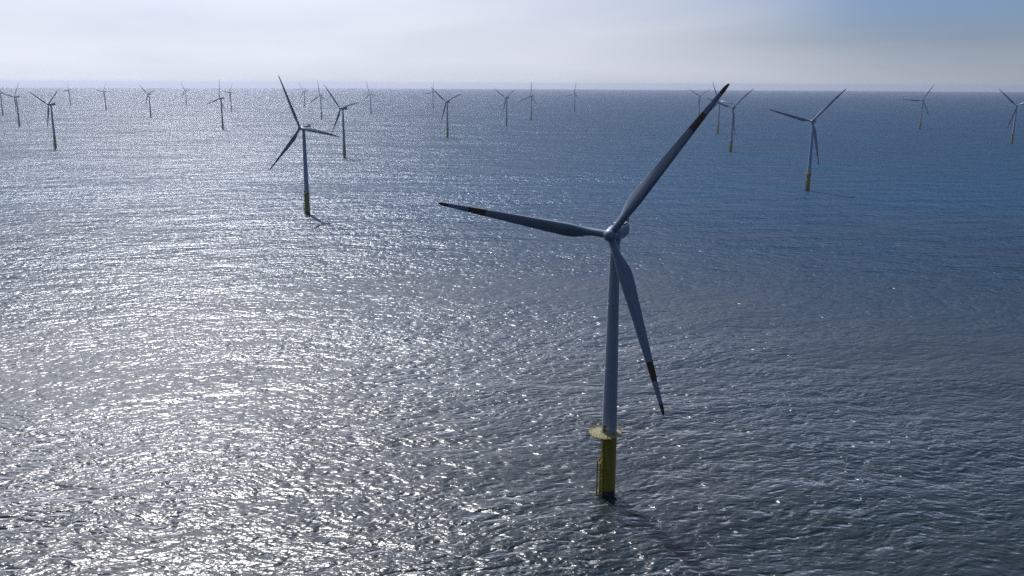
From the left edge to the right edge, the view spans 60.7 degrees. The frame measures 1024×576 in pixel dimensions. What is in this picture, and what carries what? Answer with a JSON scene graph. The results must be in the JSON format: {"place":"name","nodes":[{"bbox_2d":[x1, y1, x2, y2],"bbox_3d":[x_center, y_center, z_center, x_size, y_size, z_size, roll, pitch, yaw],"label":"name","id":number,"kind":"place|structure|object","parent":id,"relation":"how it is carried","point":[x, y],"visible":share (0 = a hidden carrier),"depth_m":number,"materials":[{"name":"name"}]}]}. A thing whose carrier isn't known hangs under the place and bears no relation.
{"place":"outdoors","nodes":[
{"label":"outdoors","id":0,"kind":"place"},
{"bbox_2d":[0,88,1023,575],"bbox_3d":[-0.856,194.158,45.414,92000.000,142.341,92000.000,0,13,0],"label":"sea","id":1,"kind":"structure","parent":0,"point":[222,352],"depth_m":457.24,"materials":[{"name":"liquid"}]},
{"bbox_2d":[0,89,3,114],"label":"wind turbine","id":2,"kind":"object","parent":1,"relation":"in","point":[1,102],"visible":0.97,"depth_m":3429.53,"materials":[{"name":"paint"}]},
{"bbox_2d":[2,82,20,125],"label":"wind turbine","id":3,"kind":"object","parent":1,"relation":"in","point":[15,101],"visible":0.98,"depth_m":2559.93,"materials":[{"name":"paint"}]},
{"bbox_2d":[30,89,58,147],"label":"wind turbine","id":4,"kind":"object","parent":1,"relation":"in","point":[54,136],"visible":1,"depth_m":1723.83,"materials":[{"name":"paint"}]},
{"bbox_2d":[95,83,106,109],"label":"wind turbine","id":5,"kind":"object","parent":1,"relation":"in","point":[103,91],"visible":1,"depth_m":4117.93,"materials":[{"name":"paint"}]},
{"bbox_2d":[140,86,155,116],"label":"wind turbine","id":6,"kind":"object","parent":1,"relation":"in","point":[149,93],"visible":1,"depth_m":3271.98,"materials":[{"name":"paint"}]},
{"bbox_2d":[208,84,224,128],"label":"wind turbine","id":7,"kind":"object","parent":1,"relation":"in","point":[220,99],"visible":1,"depth_m":2437.01,"materials":[{"name":"paint"}]},
{"bbox_2d":[222,85,231,110],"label":"wind turbine","id":8,"kind":"object","parent":1,"relation":"in","point":[230,97],"visible":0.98,"depth_m":3987.88,"materials":[{"name":"paint"}]},
{"bbox_2d":[269,75,338,213],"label":"wind turbine","id":9,"kind":"object","parent":1,"relation":"in","point":[303,128],"visible":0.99,"depth_m":861.20,"materials":[{"name":"paint"}]},
{"bbox_2d":[310,80,326,119],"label":"wind turbine","id":10,"kind":"object","parent":1,"relation":"in","point":[320,102],"visible":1,"depth_m":3131.97,"materials":[{"name":"paint"}]},
{"bbox_2d":[324,85,358,157],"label":"wind turbine","id":11,"kind":"object","parent":1,"relation":"in","point":[343,108],"visible":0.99,"depth_m":1522.91,"materials":[{"name":"paint"}]},
{"bbox_2d":[364,83,375,113],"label":"wind turbine","id":12,"kind":"object","parent":1,"relation":"in","point":[370,100],"visible":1,"depth_m":3775.69,"materials":[{"name":"paint"}]},
{"bbox_2d":[432,88,460,136],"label":"wind turbine","id":13,"kind":"object","parent":1,"relation":"in","point":[447,102],"visible":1,"depth_m":2115.94,"materials":[{"name":"paint"}]},
{"bbox_2d":[495,89,513,124],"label":"wind turbine","id":14,"kind":"object","parent":1,"relation":"in","point":[507,97],"visible":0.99,"depth_m":2764.76,"materials":[{"name":"paint"}]},
{"bbox_2d":[521,83,537,119],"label":"wind turbine","id":15,"kind":"object","parent":1,"relation":"in","point":[532,96],"visible":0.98,"depth_m":3173.60,"materials":[{"name":"paint"}]},
{"bbox_2d":[565,85,579,111],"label":"wind turbine","id":16,"kind":"object","parent":1,"relation":"in","point":[574,98],"visible":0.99,"depth_m":4123.59,"materials":[{"name":"paint"}]},
{"bbox_2d":[438,83,729,496],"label":"wind turbine","id":17,"kind":"object","parent":1,"relation":"in","point":[615,233],"visible":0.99,"depth_m":262.10,"materials":[{"name":"white paint"}]},
{"bbox_2d":[689,89,708,115],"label":"wind turbine","id":18,"kind":"object","parent":1,"relation":"in","point":[699,101],"visible":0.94,"depth_m":3454.52,"materials":[{"name":"paint"}]},
{"bbox_2d":[712,84,732,132],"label":"wind turbine","id":19,"kind":"object","parent":1,"relation":"in","point":[719,110],"visible":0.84,"depth_m":2360.67,"materials":[{"name":"paint"}]},
{"bbox_2d":[707,89,752,151],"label":"wind turbine","id":20,"kind":"object","parent":1,"relation":"in","point":[732,126],"visible":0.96,"depth_m":1691.92,"materials":[{"name":"paint"}]},
{"bbox_2d":[769,89,845,190],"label":"wind turbine","id":21,"kind":"object","parent":1,"relation":"in","point":[808,173],"visible":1,"depth_m":1074.44,"materials":[{"name":"paint"}]},
{"bbox_2d":[903,85,933,128],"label":"wind turbine","id":22,"kind":"object","parent":1,"relation":"in","point":[922,107],"visible":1,"depth_m":2621.56,"materials":[{"name":"paint"}]},
{"bbox_2d":[999,89,1023,142],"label":"wind turbine","id":23,"kind":"object","parent":1,"relation":"in","point":[1014,123],"visible":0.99,"depth_m":1990.59,"materials":[{"name":"paint"}]},
{"bbox_2d":[0,0,1023,91],"label":"sky","id":24,"kind":"structure","parent":0,"point":[790,45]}
]}

